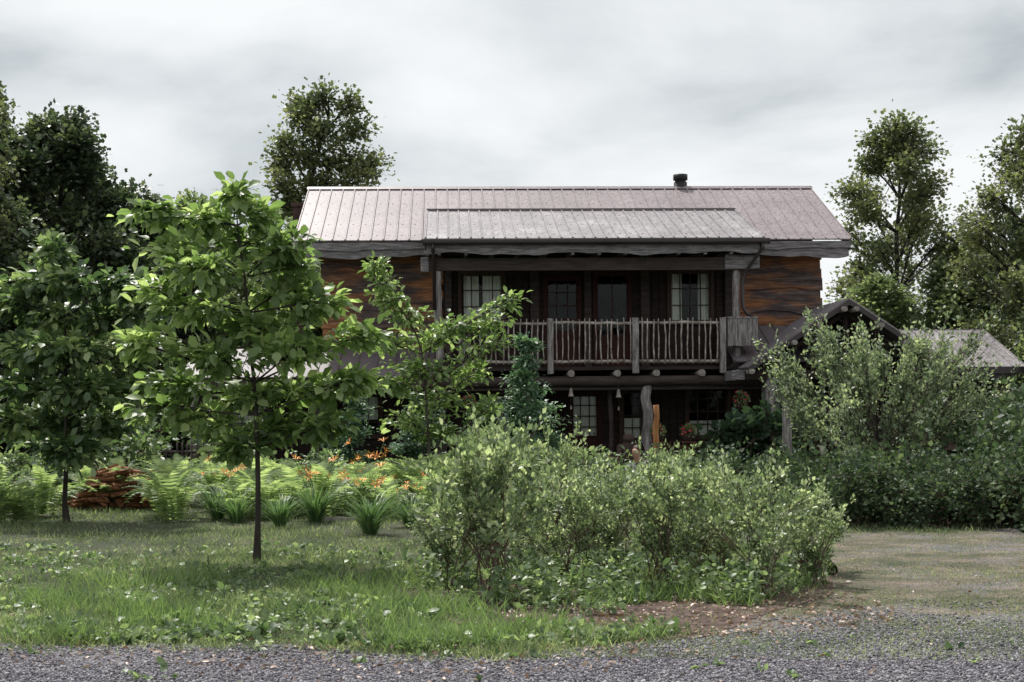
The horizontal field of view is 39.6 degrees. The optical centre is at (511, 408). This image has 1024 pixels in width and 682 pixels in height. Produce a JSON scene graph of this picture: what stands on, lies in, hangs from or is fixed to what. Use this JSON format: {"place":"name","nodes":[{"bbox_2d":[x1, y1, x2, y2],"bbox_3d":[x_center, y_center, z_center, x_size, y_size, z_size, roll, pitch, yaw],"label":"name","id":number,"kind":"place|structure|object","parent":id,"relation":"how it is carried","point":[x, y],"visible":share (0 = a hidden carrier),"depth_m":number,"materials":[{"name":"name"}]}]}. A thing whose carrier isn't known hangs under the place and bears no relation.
{"place":"outdoors","nodes":[
{"label":"outdoors","id":0,"kind":"place"},
{"bbox_2d":[0,441,1021,662],"bbox_3d":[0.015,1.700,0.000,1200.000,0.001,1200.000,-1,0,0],"label":"ground","id":1,"kind":"structure","parent":0,"point":[129,525],"depth_m":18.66,"materials":[{"name":"green plant"}]},
{"bbox_2d":[0,480,25,522],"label":"fern","id":2,"kind":"object","parent":1,"relation":"on","point":[3,498],"visible":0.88,"depth_m":21.79,"materials":[{"name":"green plant"}]},
{"bbox_2d":[0,467,41,519],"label":"fern","id":3,"kind":"object","parent":1,"relation":"on","point":[3,478],"visible":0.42,"depth_m":22.39,"materials":[{"name":"green plant"}]},
{"bbox_2d":[0,88,43,403],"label":"forest tree","id":4,"kind":"object","parent":1,"relation":"on","point":[5,230],"visible":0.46,"depth_m":36.23,"materials":[{"name":"green plant"}]},
{"bbox_2d":[0,80,58,233],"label":"forest tree","id":5,"kind":"object","parent":1,"relation":"on","point":[2,95],"depth_m":40.57,"materials":[{"name":"green plant"}]},
{"bbox_2d":[0,482,59,522],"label":"fern","id":6,"kind":"object","parent":1,"relation":"on","point":[26,498],"visible":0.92,"depth_m":21.99,"materials":[{"name":"green plant"}]},
{"bbox_2d":[0,441,60,509],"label":"garden shrub","id":7,"kind":"object","parent":1,"relation":"on","point":[14,459],"visible":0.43,"depth_m":25.46,"materials":[{"name":"green plant"}]},
{"bbox_2d":[0,185,102,470],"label":"forest tree","id":8,"kind":"object","parent":1,"relation":"on","point":[25,253],"visible":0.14,"depth_m":35.53,"materials":[{"name":"green plant"}]},
{"bbox_2d":[17,464,96,514],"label":"fern","id":9,"kind":"object","parent":1,"relation":"on","point":[42,474],"visible":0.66,"depth_m":23.27,"materials":[{"name":"green plant"}]},
{"bbox_2d":[0,292,119,473],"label":"forest tree","id":10,"kind":"object","parent":1,"relation":"on","point":[4,446],"visible":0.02,"depth_m":36.42,"materials":[{"name":"green plant"}]},
{"bbox_2d":[0,228,175,521],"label":"young magnolia tree","id":11,"kind":"object","parent":1,"relation":"on","point":[67,426],"visible":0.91,"depth_m":22.03,"materials":[{"name":"green plant"}]},
{"bbox_2d":[0,375,179,496],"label":"garden shrub","id":12,"kind":"object","parent":1,"relation":"on","point":[156,435],"visible":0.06,"depth_m":29.41,"materials":[{"name":"green plant"}]},
{"bbox_2d":[0,98,182,462],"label":"forest tree","id":13,"kind":"object","parent":1,"relation":"on","point":[64,152],"visible":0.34,"depth_m":39.06,"materials":[{"name":"green plant"}]},
{"bbox_2d":[57,456,145,507],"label":"fern","id":14,"kind":"object","parent":1,"relation":"on","point":[118,460],"visible":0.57,"depth_m":24.80,"materials":[{"name":"green plant"}]},
{"bbox_2d":[21,402,222,508],"bbox_3d":[-7.338,0.962,26.717,3.217,2.287,3.166,-1,0,38],"label":"garden shrub","id":15,"kind":"object","parent":1,"relation":"on","point":[142,443],"visible":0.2,"depth_m":26.33,"materials":[{"name":"green plant"}]},
{"bbox_2d":[68,323,189,459],"bbox_3d":[-9.378,-0.229,34.799,3.946,4.474,3.858,-1,0,31],"label":"forest tree","id":16,"kind":"object","parent":1,"relation":"on","point":[118,372],"visible":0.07,"depth_m":34.79,"materials":[{"name":"green plant"}]},
{"bbox_2d":[77,179,210,336],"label":"forest tree","id":17,"kind":"object","parent":1,"relation":"on","point":[153,236],"visible":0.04,"depth_m":40.91,"materials":[{"name":"green plant"}]},
{"bbox_2d":[121,455,211,516],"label":"fern","id":18,"kind":"object","parent":1,"relation":"on","point":[158,460],"visible":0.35,"depth_m":22.93,"materials":[{"name":"green plant"}]},
{"bbox_2d":[119,441,213,470],"bbox_3d":[-6.796,1.210,29.627,2.814,1.099,0.097,-1,0,0],"label":"rustic fence","id":19,"kind":"object","parent":1,"relation":"on","point":[170,452],"visible":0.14,"depth_m":29.59,"materials":[{"name":"grey wood"}]},
{"bbox_2d":[122,460,222,521],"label":"fern","id":20,"kind":"object","parent":1,"relation":"on","point":[172,487],"visible":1,"depth_m":21.99,"materials":[{"name":"green plant"}]},
{"bbox_2d":[132,250,226,460],"bbox_3d":[-9.065,-1.327,39.005,4.154,6.503,4.255,0,0,-29],"label":"forest tree","id":21,"kind":"object","parent":1,"relation":"on","point":[183,335],"visible":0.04,"depth_m":38.43,"materials":[{"name":"green plant"}]},
{"bbox_2d":[149,186,255,336],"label":"forest tree","id":22,"kind":"object","parent":1,"relation":"on","point":[189,197],"visible":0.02,"depth_m":42.72,"materials":[{"name":"green plant"}]},
{"bbox_2d":[192,456,245,519],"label":"daylily plant","id":23,"kind":"object","parent":1,"relation":"on","point":[214,514],"visible":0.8,"depth_m":22.33,"materials":[{"name":"green plant"}]},
{"bbox_2d":[187,460,251,509],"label":"fern","id":24,"kind":"object","parent":1,"relation":"on","point":[217,478],"visible":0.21,"depth_m":24.17,"materials":[{"name":"green plant"}]},
{"bbox_2d":[176,267,276,428],"bbox_3d":[-7.455,-0.889,37.917,3.031,5.906,3.100,-1,0,-19],"label":"forest tree","id":25,"kind":"object","parent":1,"relation":"on","point":[234,294],"visible":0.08,"depth_m":37.54,"materials":[{"name":"green plant"}]},
{"bbox_2d":[199,480,264,519],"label":"fern","id":26,"kind":"object","parent":1,"relation":"on","point":[235,492],"visible":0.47,"depth_m":22.11,"materials":[{"name":"green plant"}]},
{"bbox_2d":[211,492,254,523],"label":"daylily plant","id":27,"kind":"object","parent":1,"relation":"on","point":[234,513],"visible":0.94,"depth_m":21.52,"materials":[{"name":"green plant"}]},
{"bbox_2d":[210,465,288,515],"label":"fern","id":28,"kind":"object","parent":1,"relation":"on","point":[249,476],"visible":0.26,"depth_m":22.99,"materials":[{"name":"green plant"}]},
{"bbox_2d":[106,170,407,563],"bbox_3d":[-2.808,-0.474,15.793,3.328,4.402,1.858,-1,0,0],"label":"young magnolia tree","id":29,"kind":"object","parent":1,"relation":"on","point":[287,347],"visible":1,"depth_m":15.79,"materials":[{"name":"green plant"}]},
{"bbox_2d":[228,478,298,518],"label":"fern","id":30,"kind":"object","parent":1,"relation":"on","point":[268,487],"visible":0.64,"depth_m":22.22,"materials":[{"name":"green plant"}]},
{"bbox_2d":[239,458,319,509],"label":"fern","id":31,"kind":"object","parent":1,"relation":"on","point":[290,462],"visible":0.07,"depth_m":23.84,"materials":[{"name":"green plant"}]},
{"bbox_2d":[241,216,321,330],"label":"forest tree","id":32,"kind":"object","parent":1,"relation":"on","point":[287,218],"visible":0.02,"depth_m":43.66,"materials":[{"name":"green plant"}]},
{"bbox_2d":[261,493,305,527],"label":"daylily plant","id":33,"kind":"object","parent":1,"relation":"on","point":[279,514],"visible":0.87,"depth_m":20.69,"materials":[{"name":"green plant"}]},
{"bbox_2d":[247,464,339,514],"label":"fern","id":34,"kind":"object","parent":1,"relation":"on","point":[289,472],"visible":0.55,"depth_m":22.85,"materials":[{"name":"green plant"}]},
{"bbox_2d":[290,454,350,522],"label":"daylily plant","id":35,"kind":"object","parent":1,"relation":"on","point":[316,510],"visible":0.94,"depth_m":21.48,"materials":[{"name":"green plant"}]},
{"bbox_2d":[248,73,399,227],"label":"maple tree","id":36,"kind":"object","parent":1,"relation":"on","point":[302,109],"visible":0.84,"depth_m":47.62,"materials":[{"name":"green plant"}]},
{"bbox_2d":[280,461,381,516],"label":"fern","id":37,"kind":"object","parent":1,"relation":"on","point":[321,478],"visible":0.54,"depth_m":22.31,"materials":[{"name":"green plant"}]},
{"bbox_2d":[292,438,377,496],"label":"garden shrub","id":38,"kind":"object","parent":1,"relation":"on","point":[320,454],"visible":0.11,"depth_m":27.05,"materials":[{"name":"green plant"}]},
{"bbox_2d":[302,377,378,468],"bbox_3d":[-3.338,0.527,28.899,1.963,2.411,2.169,-1,0,-3],"label":"dogwood tree","id":39,"kind":"object","parent":1,"relation":"on","point":[362,411],"visible":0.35,"depth_m":28.84,"materials":[{"name":"green plant"}]},
{"bbox_2d":[328,461,405,513],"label":"fern","id":40,"kind":"object","parent":1,"relation":"on","point":[369,470],"visible":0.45,"depth_m":22.88,"materials":[{"name":"green plant"}]},
{"bbox_2d":[333,458,411,534],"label":"daylily plant","id":41,"kind":"object","parent":1,"relation":"on","point":[369,521],"visible":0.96,"depth_m":19.29,"materials":[{"name":"green plant"}]},
{"bbox_2d":[354,478,412,517],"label":"fern","id":42,"kind":"object","parent":1,"relation":"on","point":[388,492],"visible":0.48,"depth_m":22.11,"materials":[{"name":"green plant"}]},
{"bbox_2d":[377,455,432,509],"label":"fern","id":43,"kind":"object","parent":1,"relation":"on","point":[392,467],"visible":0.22,"depth_m":23.90,"materials":[{"name":"green plant"}]},
{"bbox_2d":[382,471,431,527],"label":"daylily plant","id":44,"kind":"object","parent":1,"relation":"on","point":[404,518],"visible":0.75,"depth_m":20.53,"materials":[{"name":"green plant"}]},
{"bbox_2d":[0,550,828,651],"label":"tall grass","id":45,"kind":"structure","parent":1,"relation":"on","point":[450,606],"depth_m":11.80,"materials":[{"name":"green plant"}]},
{"bbox_2d":[0,533,829,650],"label":"lawn weeds","id":46,"kind":"object","parent":1,"relation":"on","point":[252,627],"visible":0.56,"depth_m":12.07,"materials":[{"name":"green plant"}]},
{"bbox_2d":[386,471,444,517],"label":"fern","id":47,"kind":"object","parent":1,"relation":"on","point":[424,490],"visible":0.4,"depth_m":22.04,"materials":[{"name":"green plant"}]},
{"bbox_2d":[382,391,452,466],"bbox_3d":[-1.859,0.658,28.015,2.290,2.121,2.072,-1,0,-18],"label":"dogwood tree","id":48,"kind":"object","parent":1,"relation":"on","point":[409,449],"visible":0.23,"depth_m":27.88,"materials":[{"name":"green plant"}]},
{"bbox_2d":[386,453,451,505],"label":"fern","id":49,"kind":"object","parent":1,"relation":"on","point":[416,473],"visible":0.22,"depth_m":23.64,"materials":[{"name":"green plant"}]},
{"bbox_2d":[354,250,532,463],"bbox_3d":[-1.214,-0.555,25.177,3.217,4.535,2.098,-1,0,0],"label":"sapling tree","id":50,"kind":"object","parent":1,"relation":"on","point":[417,367],"visible":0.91,"depth_m":24.93,"materials":[{"name":"green plant"}]},
{"bbox_2d":[403,406,566,565],"bbox_3d":[-0.218,0.834,15.364,1.577,1.748,1.750,-1,0,35],"label":"blueberry bush","id":51,"kind":"object","parent":1,"relation":"on","point":[526,446],"visible":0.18,"depth_m":15.31,"materials":[{"name":"green plant"}]},
{"bbox_2d":[494,331,576,457],"bbox_3d":[0.283,0.094,27.621,2.181,3.214,2.410,0,0,-34],"label":"dogwood tree","id":52,"kind":"object","parent":1,"relation":"on","point":[525,376],"visible":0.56,"depth_m":27.40,"materials":[{"name":"green plant"}]},
{"bbox_2d":[525,415,607,544],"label":"blueberry bush","id":53,"kind":"object","parent":1,"relation":"on","point":[567,455],"visible":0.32,"depth_m":17.61,"materials":[{"name":"green plant"}]},
{"bbox_2d":[529,427,657,485],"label":"garden shrub","id":54,"kind":"object","parent":1,"relation":"on","point":[580,458],"visible":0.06,"depth_m":23.61,"materials":[{"name":"green plant"}]},
{"bbox_2d":[186,174,1023,488],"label":"log house","id":55,"kind":"structure","parent":1,"relation":"on","point":[674,298],"depth_m":33.37,"materials":[{"name":"wood"}]},
{"bbox_2d":[342,392,382,438],"bbox_3d":[-3.497,0.156,33.274,0.940,1.090,0.158,0,0,-3],"label":"window","id":56,"kind":"structure","parent":55,"relation":"in","point":[377,399],"depth_m":33.26,"materials":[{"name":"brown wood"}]},
{"bbox_2d":[458,271,505,325],"bbox_3d":[-0.704,-2.589,33.397,1.120,1.290,0.159,0,0,-3],"label":"window","id":57,"kind":"structure","parent":55,"relation":"in","point":[492,282],"depth_m":33.43,"materials":[{"name":"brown wood"}]},
{"bbox_2d":[492,391,531,438],"bbox_3d":[0.000,0.175,33.426,0.940,1.190,0.158,0,0,-3],"label":"window","id":58,"kind":"structure","parent":55,"relation":"in","point":[501,394],"depth_m":33.40,"materials":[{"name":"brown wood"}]},
{"bbox_2d":[543,276,581,366],"bbox_3d":[1.186,-2.025,33.460,0.890,2.210,0.120,0,0,-3],"label":"door","id":59,"kind":"structure","parent":55,"relation":"in","point":[545,278],"depth_m":33.45,"materials":[{"name":"brown wood"}]},
{"bbox_2d":[568,392,601,455],"bbox_3d":[1.719,0.595,33.501,0.770,2.000,0.157,0,0,-2],"label":"door","id":60,"kind":"structure","parent":55,"relation":"in","point":[586,405],"depth_m":33.49,"materials":[{"name":"brown wood"}]},
{"bbox_2d":[593,271,631,366],"bbox_3d":[2.366,-2.086,33.512,0.910,2.310,0.120,0,0,-2],"label":"door","id":61,"kind":"structure","parent":55,"relation":"in","point":[595,273],"depth_m":33.50,"materials":[{"name":"brown wood"}]},
{"bbox_2d":[619,390,642,442],"bbox_3d":[2.835,0.160,33.549,0.610,1.270,0.155,0,0,-2],"label":"door","id":62,"kind":"structure","parent":55,"relation":"in","point":[632,425],"depth_m":33.52,"materials":[{"name":"brown wood"}]},
{"bbox_2d":[667,270,713,324],"bbox_3d":[4.207,-2.647,33.610,1.110,1.320,0.156,0,0,-3],"label":"window","id":63,"kind":"structure","parent":55,"relation":"in","point":[705,288],"depth_m":33.60,"materials":[{"name":"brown wood"}]},
{"bbox_2d":[684,389,730,439],"bbox_3d":[4.620,0.060,33.627,1.090,1.340,0.157,0,0,-3],"label":"window","id":64,"kind":"structure","parent":55,"relation":"in","point":[706,425],"depth_m":33.60,"materials":[{"name":"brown wood"}]},
{"bbox_2d":[400,557,838,639],"bbox_3d":[1.326,1.679,13.880,3.803,0.001,6.746,0,0,32],"label":"mulch bed","id":65,"kind":"object","parent":1,"relation":"on","point":[667,612],"visible":0.27,"depth_m":11.93,"materials":[{"name":"soil"}]},
{"bbox_2d":[405,485,486,581],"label":"blueberry bush","id":66,"kind":"object","parent":65,"relation":"on","point":[439,543],"visible":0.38,"depth_m":13.82,"materials":[{"name":"green plant"}]},
{"bbox_2d":[413,415,583,595],"bbox_3d":[-0.176,0.878,13.156,1.496,1.658,1.660,0,0,16],"label":"blueberry bush","id":67,"kind":"object","parent":65,"relation":"on","point":[481,496],"visible":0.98,"depth_m":12.91,"materials":[{"name":"green plant"}]},
{"bbox_2d":[7,554,1022,681],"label":"leaf litter","id":68,"kind":"object","parent":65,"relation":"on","point":[448,670],"visible":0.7,"depth_m":10.85,"materials":[{"name":"brown plant"}]},
{"bbox_2d":[506,458,620,575],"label":"blueberry bush","id":69,"kind":"object","parent":65,"relation":"on","point":[572,501],"visible":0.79,"depth_m":14.13,"materials":[{"name":"green plant"}]},
{"bbox_2d":[571,469,656,572],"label":"blueberry bush","id":70,"kind":"object","parent":65,"relation":"on","point":[621,516],"visible":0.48,"depth_m":14.51,"materials":[{"name":"green plant"}]},
{"bbox_2d":[412,529,823,614],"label":"bed weeds","id":71,"kind":"object","parent":65,"relation":"on","point":[545,585],"visible":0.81,"depth_m":12.75,"materials":[{"name":"green plant"}]},
{"bbox_2d":[616,454,739,587],"bbox_3d":[1.525,1.056,13.268,1.152,1.268,1.065,0,0,21],"label":"blueberry bush","id":72,"kind":"object","parent":65,"relation":"on","point":[671,503],"visible":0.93,"depth_m":13.33,"materials":[{"name":"green plant"}]},
{"bbox_2d":[637,458,763,579],"bbox_3d":[1.829,1.086,13.810,1.268,1.203,1.053,0,0,-11],"label":"blueberry bush","id":73,"kind":"object","parent":65,"relation":"on","point":[718,494],"visible":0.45,"depth_m":13.72,"materials":[{"name":"green plant"}]},
{"bbox_2d":[675,438,821,593],"bbox_3d":[2.298,0.976,12.905,1.238,1.416,1.492,0,0,-25],"label":"blueberry bush","id":74,"kind":"object","parent":65,"relation":"on","point":[775,534],"visible":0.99,"depth_m":13.03,"materials":[{"name":"green plant"}]},
{"bbox_2d":[762,476,855,569],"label":"blueberry bush","id":75,"kind":"object","parent":65,"relation":"on","point":[819,508],"visible":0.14,"depth_m":14.54,"materials":[{"name":"green plant"}]},
{"bbox_2d":[780,497,850,585],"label":"blueberry bush","id":76,"kind":"object","parent":65,"relation":"on","point":[831,534],"visible":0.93,"depth_m":13.46,"materials":[{"name":"green plant"}]},
{"bbox_2d":[579,443,674,556],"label":"blueberry bush","id":77,"kind":"object","parent":1,"relation":"on","point":[620,482],"visible":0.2,"depth_m":16.27,"materials":[{"name":"green plant"}]},
{"bbox_2d":[616,433,640,464],"bbox_3d":[2.419,1.075,29.478,0.509,1.145,0.387,-1,0,0],"label":"carved bear statue","id":78,"kind":"object","parent":1,"relation":"on","point":[628,438],"visible":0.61,"depth_m":29.36,"materials":[{"name":"brown wood"}]},
{"bbox_2d":[622,436,725,543],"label":"blueberry bush","id":79,"kind":"object","parent":1,"relation":"on","point":[662,465],"visible":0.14,"depth_m":17.54,"materials":[{"name":"green plant"}]},
{"bbox_2d":[639,448,747,562],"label":"blueberry bush","id":80,"kind":"object","parent":1,"relation":"on","point":[699,479],"visible":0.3,"depth_m":15.15,"materials":[{"name":"green plant"}]},
{"bbox_2d":[689,436,789,511],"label":"hedge shrub","id":81,"kind":"object","parent":1,"relation":"on","point":[737,466],"visible":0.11,"depth_m":23.07,"materials":[{"name":"green plant"}]},
{"bbox_2d":[696,392,804,478],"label":"grape vine","id":82,"kind":"object","parent":1,"relation":"on","point":[761,428],"visible":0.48,"depth_m":29.04,"materials":[{"name":"green plant"}]},
{"bbox_2d":[782,395,791,460],"bbox_3d":[5.438,0.514,27.996,0.260,2.290,0.212,-1,0,0],"label":"leaning log post","id":83,"kind":"object","parent":1,"relation":"on","point":[787,433],"visible":0.24,"depth_m":27.93,"materials":[{"name":"grey wood"}]},
{"bbox_2d":[732,449,867,517],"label":"hedge shrub","id":84,"kind":"object","parent":1,"relation":"on","point":[816,473],"visible":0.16,"depth_m":21.37,"materials":[{"name":"green plant"}]},
{"bbox_2d":[736,432,889,483],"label":"hedge shrub","id":85,"kind":"object","parent":1,"relation":"on","point":[806,457],"visible":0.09,"depth_m":23.09,"materials":[{"name":"green plant"}]},
{"bbox_2d":[788,441,943,527],"bbox_3d":[4.958,1.146,20.427,2.160,1.342,1.974,-1,0,0],"label":"hedge shrub","id":86,"kind":"object","parent":1,"relation":"on","point":[840,484],"visible":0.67,"depth_m":19.93,"materials":[{"name":"green plant"}]},
{"bbox_2d":[821,269,936,434],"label":"forest tree","id":87,"kind":"object","parent":1,"relation":"on","point":[885,290],"visible":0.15,"depth_m":45.55,"materials":[{"name":"green plant"}]},
{"bbox_2d":[809,428,960,522],"bbox_3d":[5.665,1.063,21.389,2.270,1.543,2.483,-1,0,-16],"label":"hedge shrub","id":88,"kind":"object","parent":1,"relation":"on","point":[906,462],"visible":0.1,"depth_m":21.18,"materials":[{"name":"green plant"}]},
{"bbox_2d":[751,294,1023,465],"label":"olive shrub","id":89,"kind":"object","parent":1,"relation":"on","point":[865,380],"visible":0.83,"depth_m":23.74,"materials":[{"name":"green plant"}]},
{"bbox_2d":[824,99,1001,379],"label":"forest tree","id":90,"kind":"object","parent":1,"relation":"on","point":[901,149],"visible":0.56,"depth_m":49.39,"materials":[{"name":"green plant"}]},
{"bbox_2d":[864,451,1003,528],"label":"hedge shrub","id":91,"kind":"object","parent":1,"relation":"on","point":[948,502],"visible":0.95,"depth_m":19.65,"materials":[{"name":"green plant"}]},
{"bbox_2d":[905,235,1008,409],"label":"forest tree","id":92,"kind":"object","parent":1,"relation":"on","point":[940,274],"visible":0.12,"depth_m":47.33,"materials":[{"name":"green plant"}]},
{"bbox_2d":[893,424,1023,521],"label":"hedge shrub","id":93,"kind":"object","parent":1,"relation":"on","point":[970,461],"visible":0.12,"depth_m":21.09,"materials":[{"name":"green plant"}]},
{"bbox_2d":[902,395,1023,470],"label":"hedge shrub","id":94,"kind":"object","parent":1,"relation":"on","point":[952,437],"visible":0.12,"depth_m":23.28,"materials":[{"name":"green plant"}]},
{"bbox_2d":[925,362,1023,442],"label":"hedge shrub","id":95,"kind":"object","parent":1,"relation":"on","point":[1019,394],"visible":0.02,"depth_m":28.22,"materials":[{"name":"green plant"}]},
{"bbox_2d":[932,114,1023,408],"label":"forest tree","id":96,"kind":"object","parent":1,"relation":"on","point":[974,237],"visible":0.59,"depth_m":38.37,"materials":[{"name":"green plant"}]},
{"bbox_2d":[933,373,1023,447],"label":"hedge shrub","id":97,"kind":"object","parent":1,"relation":"on","point":[1011,396],"visible":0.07,"depth_m":24.62,"materials":[{"name":"green plant"}]},
{"bbox_2d":[962,440,1023,533],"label":"hedge shrub","id":98,"kind":"object","parent":1,"relation":"on","point":[1011,489],"visible":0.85,"depth_m":19.43,"materials":[{"name":"green plant"}]},
{"bbox_2d":[966,416,1023,522],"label":"hedge shrub","id":99,"kind":"object","parent":1,"relation":"on","point":[1017,447],"visible":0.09,"depth_m":21.42,"materials":[{"name":"green plant"}]},
{"bbox_2d":[974,201,1023,394],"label":"forest tree","id":100,"kind":"object","parent":1,"relation":"on","point":[1017,223],"visible":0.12,"depth_m":44.15,"materials":[{"name":"green plant"}]},
{"bbox_2d":[1005,276,1023,405],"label":"forest tree","id":101,"kind":"object","parent":1,"relation":"on","point":[1020,347],"visible":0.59,"depth_m":35.77,"materials":[{"name":"green plant"}]},
{"bbox_2d":[0,528,1023,681],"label":"driveway","id":102,"kind":"structure","parent":0,"point":[880,584],"depth_m":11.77,"materials":[{"name":"grey gravel"}]},
{"bbox_2d":[0,596,1023,681],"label":"gravel","id":103,"kind":"structure","parent":102,"relation":"on","point":[562,677],"depth_m":9.39,"materials":[{"name":"grey gravel"}]},
{"bbox_2d":[2,634,1023,681],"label":"drive weeds","id":104,"kind":"object","parent":102,"relation":"on","point":[164,667],"visible":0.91,"depth_m":9.62,"materials":[{"name":"green plant"}]},
{"bbox_2d":[0,0,1023,328],"label":"sky","id":105,"kind":"structure","parent":0,"point":[466,92],"materials":[{"name":"white"}]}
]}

